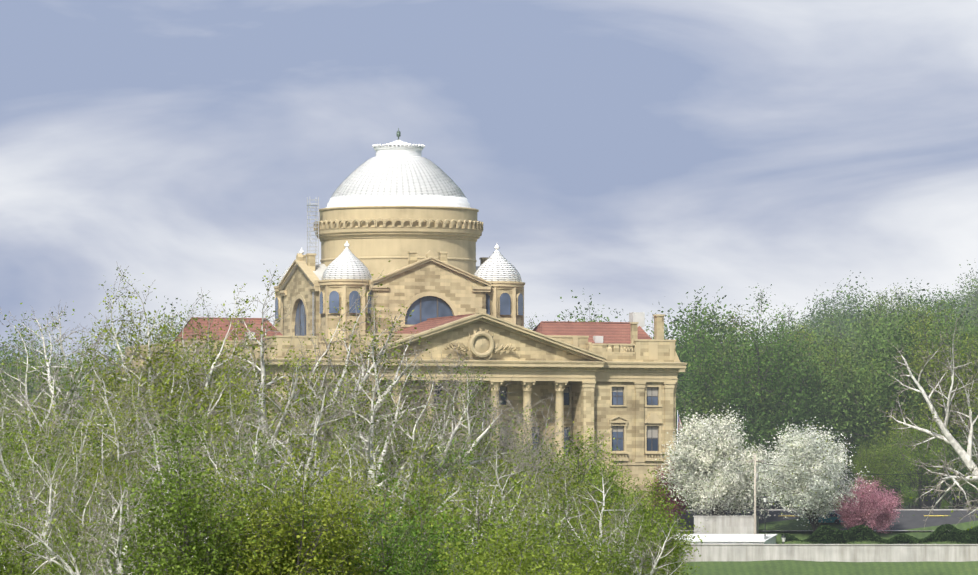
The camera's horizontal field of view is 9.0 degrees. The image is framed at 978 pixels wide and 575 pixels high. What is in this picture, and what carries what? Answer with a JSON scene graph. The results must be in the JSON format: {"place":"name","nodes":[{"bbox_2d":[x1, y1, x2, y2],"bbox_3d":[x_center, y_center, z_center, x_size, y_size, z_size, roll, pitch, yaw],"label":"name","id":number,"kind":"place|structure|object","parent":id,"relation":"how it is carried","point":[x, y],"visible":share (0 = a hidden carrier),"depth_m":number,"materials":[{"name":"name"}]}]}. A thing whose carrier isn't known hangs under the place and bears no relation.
{"place":"outdoors","nodes":[
{"label":"outdoors","id":0,"kind":"place"},
{"bbox_2d":[0,0,977,377],"label":"sky","id":1,"kind":"structure","parent":0,"point":[641,155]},
{"bbox_2d":[644,475,977,574],"bbox_3d":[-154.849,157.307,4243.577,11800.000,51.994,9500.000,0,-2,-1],"label":"ground","id":2,"kind":"structure","parent":0,"point":[784,567],"depth_m":732.83,"materials":[{"name":"green plant"}]},
{"bbox_2d":[0,412,63,517],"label":"green tree","id":3,"kind":"object","parent":2,"relation":"on","point":[16,453],"visible":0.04,"depth_m":361.73,"materials":[{"name":"green plant"}]},
{"bbox_2d":[0,378,67,488],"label":"sycamore tree","id":4,"kind":"object","parent":2,"relation":"on","point":[2,424],"visible":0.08,"depth_m":396.09,"materials":[{"name":"green plant"}]},
{"bbox_2d":[0,316,84,426],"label":"hill tree","id":5,"kind":"object","parent":2,"relation":"on","point":[31,390],"visible":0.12,"depth_m":959.93,"materials":[{"name":"green plant"}]},
{"bbox_2d":[0,470,108,574],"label":"green tree","id":6,"kind":"object","parent":2,"relation":"on","point":[4,560],"visible":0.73,"depth_m":306.80,"materials":[{"name":"green plant"}]},
{"bbox_2d":[0,367,110,463],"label":"sycamore tree","id":7,"kind":"object","parent":2,"relation":"on","point":[50,406],"visible":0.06,"depth_m":441.35,"materials":[{"name":"green plant"}]},
{"bbox_2d":[0,418,129,569],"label":"sycamore tree","id":8,"kind":"object","parent":2,"relation":"on","point":[12,485],"visible":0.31,"depth_m":327.46,"materials":[{"name":"green plant"}]},
{"bbox_2d":[0,414,133,507],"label":"green tree","id":9,"kind":"object","parent":2,"relation":"on","point":[34,432],"depth_m":381.38,"materials":[{"name":"green plant"}]},
{"bbox_2d":[0,394,136,497],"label":"sycamore tree","id":10,"kind":"object","parent":2,"relation":"on","point":[85,437],"visible":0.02,"depth_m":380.80,"materials":[{"name":"green plant"}]},
{"bbox_2d":[0,413,148,533],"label":"green tree","id":11,"kind":"object","parent":2,"relation":"on","point":[96,444],"visible":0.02,"depth_m":370.04,"materials":[{"name":"green plant"}]},
{"bbox_2d":[0,441,153,571],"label":"green tree","id":12,"kind":"object","parent":2,"relation":"on","point":[51,465],"visible":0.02,"depth_m":338.10,"materials":[{"name":"green plant"}]},
{"bbox_2d":[0,429,156,574],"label":"sycamore tree","id":13,"kind":"object","parent":2,"relation":"on","point":[51,506],"visible":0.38,"depth_m":317.21,"materials":[{"name":"green plant"}]},
{"bbox_2d":[65,323,127,413],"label":"green tree","id":14,"kind":"object","parent":2,"relation":"on","point":[97,362],"depth_m":967.47,"materials":[{"name":"green plant"}]},
{"bbox_2d":[0,304,204,437],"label":"sycamore tree","id":15,"kind":"object","parent":2,"relation":"on","point":[61,347],"visible":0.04,"depth_m":499.39,"materials":[{"name":"green plant"}]},
{"bbox_2d":[0,301,225,461],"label":"sycamore tree","id":16,"kind":"object","parent":2,"relation":"on","point":[49,382],"visible":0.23,"depth_m":469.83,"materials":[{"name":"green plant"}]},
{"bbox_2d":[1,451,225,574],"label":"sycamore tree","id":17,"kind":"object","parent":2,"relation":"on","point":[115,539],"visible":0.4,"depth_m":297.44,"materials":[{"name":"green plant"}]},
{"bbox_2d":[0,378,241,573],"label":"sycamore tree","id":18,"kind":"object","parent":2,"relation":"on","point":[116,456],"visible":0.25,"depth_m":347.13,"materials":[{"name":"green plant"}]},
{"bbox_2d":[2,352,240,494],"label":"sycamore tree","id":19,"kind":"object","parent":2,"relation":"on","point":[115,400],"visible":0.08,"depth_m":405.29,"materials":[{"name":"green plant"}]},
{"bbox_2d":[101,296,191,393],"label":"hill tree","id":20,"kind":"object","parent":2,"relation":"on","point":[166,316],"depth_m":897.01,"materials":[{"name":"green plant"}]},
{"bbox_2d":[66,368,288,487],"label":"sycamore tree","id":21,"kind":"object","parent":2,"relation":"on","point":[138,409],"visible":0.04,"depth_m":386.28,"materials":[{"name":"green plant"}]},
{"bbox_2d":[72,261,338,481],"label":"sycamore tree","id":22,"kind":"object","parent":2,"relation":"on","point":[207,390],"visible":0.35,"depth_m":427.18,"materials":[{"name":"green plant"}]},
{"bbox_2d":[98,403,325,574],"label":"green tree","id":23,"kind":"object","parent":2,"relation":"on","point":[179,558],"visible":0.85,"depth_m":287.02,"materials":[{"name":"green plant"}]},
{"bbox_2d":[143,462,296,566],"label":"sycamore tree","id":24,"kind":"object","parent":2,"relation":"on","point":[207,499],"visible":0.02,"depth_m":309.06,"materials":[{"name":"green plant"}]},
{"bbox_2d":[120,382,321,546],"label":"sycamore tree","id":25,"kind":"object","parent":2,"relation":"on","point":[255,450],"visible":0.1,"depth_m":339.53,"materials":[{"name":"green plant"}]},
{"bbox_2d":[141,403,316,537],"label":"green tree","id":26,"kind":"object","parent":2,"relation":"on","point":[215,428],"depth_m":365.47,"materials":[{"name":"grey plant"}]},
{"bbox_2d":[143,397,315,493],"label":"green tree","id":27,"kind":"object","parent":2,"relation":"on","point":[195,434],"visible":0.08,"depth_m":382.29,"materials":[{"name":"green plant"}]},
{"bbox_2d":[123,289,370,448],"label":"sycamore tree","id":28,"kind":"object","parent":2,"relation":"on","point":[206,342],"visible":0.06,"depth_m":491.57,"materials":[{"name":"green plant"}]},
{"bbox_2d":[179,428,390,574],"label":"green tree","id":29,"kind":"object","parent":2,"relation":"on","point":[302,560],"visible":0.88,"depth_m":285.99,"materials":[{"name":"green plant"}]},
{"bbox_2d":[186,375,393,518],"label":"sycamore tree","id":30,"kind":"object","parent":2,"relation":"on","point":[315,435],"visible":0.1,"depth_m":361.59,"materials":[{"name":"green plant"}]},
{"bbox_2d":[130,261,452,480],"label":"sycamore tree","id":31,"kind":"object","parent":2,"relation":"on","point":[336,390],"visible":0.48,"depth_m":449.73,"materials":[{"name":"green plant"}]},
{"bbox_2d":[220,466,388,574],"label":"sycamore tree","id":32,"kind":"object","parent":2,"relation":"on","point":[299,517],"depth_m":302.41,"materials":[{"name":"green plant"}]},
{"bbox_2d":[232,430,402,571],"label":"green tree","id":33,"kind":"object","parent":2,"relation":"on","point":[331,482],"visible":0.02,"depth_m":323.19,"materials":[{"name":"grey plant"}]},
{"bbox_2d":[264,423,446,515],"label":"green tree","id":34,"kind":"object","parent":2,"relation":"on","point":[345,470],"depth_m":384.96,"materials":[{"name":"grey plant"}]},
{"bbox_2d":[224,329,529,513],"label":"sycamore tree","id":35,"kind":"object","parent":2,"relation":"on","point":[389,432],"visible":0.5,"depth_m":417.16,"materials":[{"name":"green plant"}]},
{"bbox_2d":[279,459,475,574],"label":"green tree","id":36,"kind":"object","parent":2,"relation":"on","point":[429,563],"visible":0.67,"depth_m":288.69,"materials":[{"name":"green plant"}]},
{"bbox_2d":[294,417,480,570],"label":"sycamore tree","id":37,"kind":"object","parent":2,"relation":"on","point":[358,488],"visible":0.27,"depth_m":328.30,"materials":[{"name":"green plant"}]},
{"bbox_2d":[115,128,686,508],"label":"courthouse","id":38,"kind":"structure","parent":2,"relation":"on","point":[418,225],"depth_m":783.83,"materials":[{"name":"stone"}]},
{"bbox_2d":[307,373,505,508],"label":"sycamore tree","id":39,"kind":"object","parent":2,"relation":"on","point":[446,424],"visible":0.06,"depth_m":445.50,"materials":[{"name":"green plant"}]},
{"bbox_2d":[336,437,527,574],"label":"green tree","id":40,"kind":"object","parent":2,"relation":"on","point":[465,548],"visible":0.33,"depth_m":317.32,"materials":[{"name":"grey plant"}]},
{"bbox_2d":[364,440,518,535],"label":"green tree","id":41,"kind":"object","parent":2,"relation":"on","point":[436,480],"visible":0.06,"depth_m":368.07,"materials":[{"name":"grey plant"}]},
{"bbox_2d":[368,439,524,525],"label":"green tree","id":42,"kind":"object","parent":2,"relation":"on","point":[464,450],"visible":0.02,"depth_m":406.52,"materials":[{"name":"green plant"}]},
{"bbox_2d":[389,445,584,573],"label":"sycamore tree","id":43,"kind":"object","parent":2,"relation":"on","point":[523,514],"visible":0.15,"depth_m":347.79,"materials":[{"name":"green plant"}]},
{"bbox_2d":[393,343,584,503],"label":"bare tree","id":44,"kind":"object","parent":2,"relation":"on","point":[510,438],"visible":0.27,"depth_m":477.39,"materials":[{"name":"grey plant"}]},
{"bbox_2d":[445,424,540,508],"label":"green tree","id":45,"kind":"object","parent":2,"relation":"on","point":[493,465],"depth_m":456.26,"materials":[{"name":"green plant"}]},
{"bbox_2d":[416,464,575,574],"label":"green tree","id":46,"kind":"object","parent":2,"relation":"on","point":[479,527],"visible":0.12,"depth_m":326.65,"materials":[{"name":"green plant"}]},
{"bbox_2d":[452,462,557,574],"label":"green tree","id":47,"kind":"object","parent":2,"relation":"on","point":[518,501],"depth_m":352.56,"materials":[{"name":"green plant"}]},
{"bbox_2d":[441,445,596,546],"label":"green tree","id":48,"kind":"object","parent":2,"relation":"on","point":[503,467],"visible":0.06,"depth_m":402.68,"materials":[{"name":"green plant"}]},
{"bbox_2d":[430,443,609,566],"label":"sycamore tree","id":49,"kind":"object","parent":2,"relation":"on","point":[511,475],"visible":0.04,"depth_m":386.52,"materials":[{"name":"green plant"}]},
{"bbox_2d":[415,469,627,574],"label":"green tree","id":50,"kind":"object","parent":2,"relation":"on","point":[504,568],"visible":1,"depth_m":285.87,"materials":[{"name":"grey plant"}]},
{"bbox_2d":[471,387,621,500],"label":"bare tree","id":51,"kind":"object","parent":2,"relation":"on","point":[527,443],"visible":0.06,"depth_m":499.82,"materials":[{"name":"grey plant"}]},
{"bbox_2d":[492,391,602,486],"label":"green tree","id":52,"kind":"object","parent":2,"relation":"on","point":[540,445],"depth_m":705.40,"materials":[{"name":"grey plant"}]},
{"bbox_2d":[503,427,650,532],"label":"green tree","id":53,"kind":"object","parent":2,"relation":"on","point":[577,462],"visible":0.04,"depth_m":470.86,"materials":[{"name":"green plant"}]},
{"bbox_2d":[504,482,658,574],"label":"green tree","id":54,"kind":"object","parent":2,"relation":"on","point":[617,555],"visible":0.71,"depth_m":315.79,"materials":[{"name":"green plant"}]},
{"bbox_2d":[529,461,643,558],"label":"green tree","id":55,"kind":"object","parent":2,"relation":"on","point":[605,508],"visible":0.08,"depth_m":401.44,"materials":[{"name":"green plant"}]},
{"bbox_2d":[534,421,642,507],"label":"green tree","id":56,"kind":"object","parent":2,"relation":"on","point":[582,454],"visible":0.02,"depth_m":532.89,"materials":[{"name":"green plant"}]},
{"bbox_2d":[557,288,622,321],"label":"hill tree","id":57,"kind":"object","parent":2,"relation":"on","point":[583,319],"depth_m":909.65,"materials":[{"name":"green plant"}]},
{"bbox_2d":[514,468,690,574],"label":"sycamore tree","id":58,"kind":"object","parent":2,"relation":"on","point":[653,561],"visible":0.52,"depth_m":343.86,"materials":[{"name":"green plant"}]},
{"bbox_2d":[554,420,659,524],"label":"green tree","id":59,"kind":"object","parent":2,"relation":"on","point":[609,467],"depth_m":707.40,"materials":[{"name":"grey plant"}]},
{"bbox_2d":[555,476,707,574],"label":"green tree","id":60,"kind":"object","parent":2,"relation":"on","point":[683,544],"visible":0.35,"depth_m":351.43,"materials":[{"name":"green plant"}]},
{"bbox_2d":[578,474,687,574],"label":"green tree","id":61,"kind":"object","parent":2,"relation":"on","point":[631,525],"visible":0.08,"depth_m":421.22,"materials":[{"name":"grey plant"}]},
{"bbox_2d":[571,432,701,565],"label":"green tree","id":62,"kind":"object","parent":2,"relation":"on","point":[639,496],"depth_m":526.89,"materials":[{"name":"green plant"}]},
{"bbox_2d":[569,453,713,574],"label":"green tree","id":63,"kind":"object","parent":2,"relation":"on","point":[648,515],"visible":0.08,"depth_m":459.22,"materials":[{"name":"green plant"}]},
{"bbox_2d":[648,458,690,530],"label":"plum tree","id":64,"kind":"object","parent":2,"relation":"on","point":[673,500],"visible":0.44,"depth_m":757.87,"materials":[{"name":"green plant"}]},
{"bbox_2d":[670,326,728,507],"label":"hill tree","id":65,"kind":"object","parent":2,"relation":"on","point":[680,376],"visible":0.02,"depth_m":881.22,"materials":[{"name":"green plant"}]},
{"bbox_2d":[651,286,751,508],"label":"hill tree","id":66,"kind":"object","parent":2,"relation":"on","point":[685,321],"depth_m":899.58,"materials":[{"name":"green plant"}]},
{"bbox_2d":[646,290,777,384],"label":"hill tree","id":67,"kind":"object","parent":2,"relation":"on","point":[703,309],"depth_m":895.56,"materials":[{"name":"green plant"}]},
{"bbox_2d":[654,403,783,518],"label":"pear tree","id":68,"kind":"object","parent":2,"relation":"on","point":[711,456],"visible":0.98,"depth_m":754.91,"materials":[{"name":"white plant"}]},
{"bbox_2d":[670,286,774,396],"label":"hill tree","id":69,"kind":"object","parent":2,"relation":"on","point":[722,330],"visible":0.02,"depth_m":891.83,"materials":[{"name":"green plant"}]},
{"bbox_2d":[671,534,777,543],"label":"concrete slab","id":70,"kind":"structure","parent":2,"relation":"on","point":[738,539],"depth_m":743.14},
{"bbox_2d":[676,326,799,508],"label":"hill tree","id":71,"kind":"object","parent":2,"relation":"on","point":[709,404],"visible":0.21,"depth_m":868.29,"materials":[{"name":"green plant"}]},
{"bbox_2d":[665,284,834,496],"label":"green tree","id":72,"kind":"object","parent":2,"relation":"on","point":[735,371],"visible":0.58,"depth_m":868.02,"materials":[{"name":"green plant"}]},
{"bbox_2d":[746,454,764,533],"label":"utility pole","id":73,"kind":"object","parent":2,"relation":"on","point":[755,480],"visible":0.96,"depth_m":747.91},
{"bbox_2d":[718,305,831,508],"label":"green tree","id":74,"kind":"object","parent":2,"relation":"on","point":[788,316],"depth_m":944.31,"materials":[{"name":"green plant"}]},
{"bbox_2d":[749,319,822,508],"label":"green tree","id":75,"kind":"object","parent":2,"relation":"on","point":[777,502],"depth_m":910.38,"materials":[{"name":"green plant"}]},
{"bbox_2d":[713,320,861,508],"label":"hill tree","id":76,"kind":"object","parent":2,"relation":"on","point":[808,404],"visible":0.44,"depth_m":866.35,"materials":[{"name":"green plant"}]},
{"bbox_2d":[730,417,875,531],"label":"pear tree","id":77,"kind":"object","parent":2,"relation":"on","point":[805,471],"visible":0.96,"depth_m":748.04,"materials":[{"name":"white plant"}]},
{"bbox_2d":[758,307,853,354],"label":"green tree","id":78,"kind":"object","parent":2,"relation":"on","point":[830,322],"visible":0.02,"depth_m":1077.24,"materials":[{"name":"green plant"}]},
{"bbox_2d":[774,298,843,349],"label":"hill tree","id":79,"kind":"object","parent":2,"relation":"on","point":[815,322],"visible":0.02,"depth_m":1163.17,"materials":[{"name":"green plant"}]},
{"bbox_2d":[693,516,931,560],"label":"concrete wall","id":80,"kind":"structure","parent":2,"relation":"on","point":[728,524],"depth_m":752.20,"materials":[{"name":"concrete"}]},
{"bbox_2d":[779,303,857,354],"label":"hill tree","id":81,"kind":"object","parent":2,"relation":"on","point":[841,331],"visible":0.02,"depth_m":1059.46,"materials":[{"name":"green plant"}]},
{"bbox_2d":[671,540,977,566],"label":"flood wall","id":82,"kind":"structure","parent":2,"relation":"on","point":[894,553],"depth_m":734.46,"materials":[{"name":"concrete"}]},
{"bbox_2d":[675,539,977,544],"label":"flood wall coping","id":83,"kind":"object","parent":82,"relation":"on","point":[832,544],"visible":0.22,"depth_m":734.52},
{"bbox_2d":[787,280,871,339],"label":"hill tree","id":84,"kind":"object","parent":2,"relation":"on","point":[832,306],"depth_m":1293.80,"materials":[{"name":"green plant"}]},
{"bbox_2d":[781,326,881,472],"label":"green tree","id":85,"kind":"object","parent":2,"relation":"on","point":[809,338],"visible":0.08,"depth_m":875.36,"materials":[{"name":"green plant"}]},
{"bbox_2d":[793,326,886,479],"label":"green tree","id":86,"kind":"object","parent":2,"relation":"on","point":[836,365],"visible":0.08,"depth_m":875.11,"materials":[{"name":"green plant"}]},
{"bbox_2d":[795,270,896,347],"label":"hill tree","id":87,"kind":"object","parent":2,"relation":"on","point":[851,315],"visible":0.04,"depth_m":1184.13,"materials":[{"name":"green plant"}]},
{"bbox_2d":[799,298,922,496],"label":"hill tree","id":88,"kind":"object","parent":2,"relation":"on","point":[870,338],"visible":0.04,"depth_m":885.54,"materials":[{"name":"green plant"}]},
{"bbox_2d":[816,291,911,494],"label":"hill tree","id":89,"kind":"object","parent":2,"relation":"on","point":[883,319],"visible":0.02,"depth_m":1012.22,"materials":[{"name":"green plant"}]},
{"bbox_2d":[830,473,903,533],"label":"pink tree","id":90,"kind":"object","parent":2,"relation":"on","point":[875,509],"visible":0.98,"depth_m":747.69,"materials":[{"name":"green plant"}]},
{"bbox_2d":[818,294,915,484],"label":"hill tree","id":91,"kind":"object","parent":2,"relation":"on","point":[870,327],"visible":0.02,"depth_m":980.80,"materials":[{"name":"green plant"}]},
{"bbox_2d":[848,430,902,495],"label":"green tree","id":92,"kind":"object","parent":2,"relation":"on","point":[861,464],"visible":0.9,"depth_m":818.51,"materials":[{"name":"green plant"}]},
{"bbox_2d":[781,523,977,543],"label":"hedge","id":93,"kind":"object","parent":2,"relation":"on","point":[821,535],"visible":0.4,"depth_m":745.20,"materials":[{"name":"green plant"}]},
{"bbox_2d":[853,436,933,508],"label":"hill tree","id":94,"kind":"object","parent":2,"relation":"on","point":[919,503],"visible":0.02,"depth_m":875.59,"materials":[{"name":"green plant"}]},
{"bbox_2d":[812,283,977,508],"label":"hill tree","id":95,"kind":"object","parent":2,"relation":"on","point":[861,405],"visible":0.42,"depth_m":861.36,"materials":[{"name":"green plant"}]},
{"bbox_2d":[897,483,919,508],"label":"bush","id":96,"kind":"object","parent":2,"relation":"on","point":[906,493],"visible":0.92,"depth_m":788.97,"materials":[{"name":"green plant"}]},
{"bbox_2d":[875,278,948,327],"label":"hill tree","id":97,"kind":"object","parent":2,"relation":"on","point":[919,300],"depth_m":1302.00,"materials":[{"name":"green plant"}]},
{"bbox_2d":[858,298,977,508],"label":"green tree","id":98,"kind":"object","parent":2,"relation":"on","point":[975,342],"visible":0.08,"depth_m":862.56,"materials":[{"name":"green plant"}]},
{"bbox_2d":[883,404,959,508],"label":"green tree","id":99,"kind":"object","parent":2,"relation":"on","point":[918,451],"visible":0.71,"depth_m":847.21,"materials":[{"name":"green plant"}]},
{"bbox_2d":[867,303,977,508],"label":"green tree","id":100,"kind":"object","parent":2,"relation":"on","point":[926,406],"visible":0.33,"depth_m":855.55,"materials":[{"name":"green plant"}]},
{"bbox_2d":[867,290,977,364],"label":"green tree","id":101,"kind":"object","parent":2,"relation":"on","point":[933,319],"depth_m":894.86,"materials":[{"name":"green plant"}]},
{"bbox_2d":[877,292,977,505],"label":"green tree","id":102,"kind":"object","parent":2,"relation":"on","point":[934,318],"visible":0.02,"depth_m":916.91,"materials":[{"name":"green plant"}]},
{"bbox_2d":[880,306,977,530],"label":"sycamore tree","id":103,"kind":"object","parent":2,"relation":"on","point":[966,460],"visible":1,"depth_m":438.75,"materials":[{"name":"white plant"}]},
{"bbox_2d":[892,304,977,508],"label":"hill tree","id":104,"kind":"object","parent":2,"relation":"on","point":[960,502],"depth_m":875.80,"materials":[{"name":"green plant"}]},
{"bbox_2d":[897,297,977,508],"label":"hill tree","id":105,"kind":"object","parent":2,"relation":"on","point":[969,329],"depth_m":872.55,"materials":[{"name":"green plant"}]},
{"bbox_2d":[926,260,977,317],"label":"hill tree","id":106,"kind":"object","parent":2,"relation":"on","point":[964,292],"visible":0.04,"depth_m":1322.24,"materials":[{"name":"green plant"}]},
{"bbox_2d":[943,409,977,506],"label":"hill tree","id":107,"kind":"object","parent":2,"relation":"on","point":[965,486],"visible":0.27,"depth_m":828.81,"materials":[{"name":"green plant"}]},
{"bbox_2d":[644,510,977,529],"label":"street","id":108,"kind":"structure","parent":0,"point":[910,519],"depth_m":757.88,"materials":[{"name":"asphalt"}]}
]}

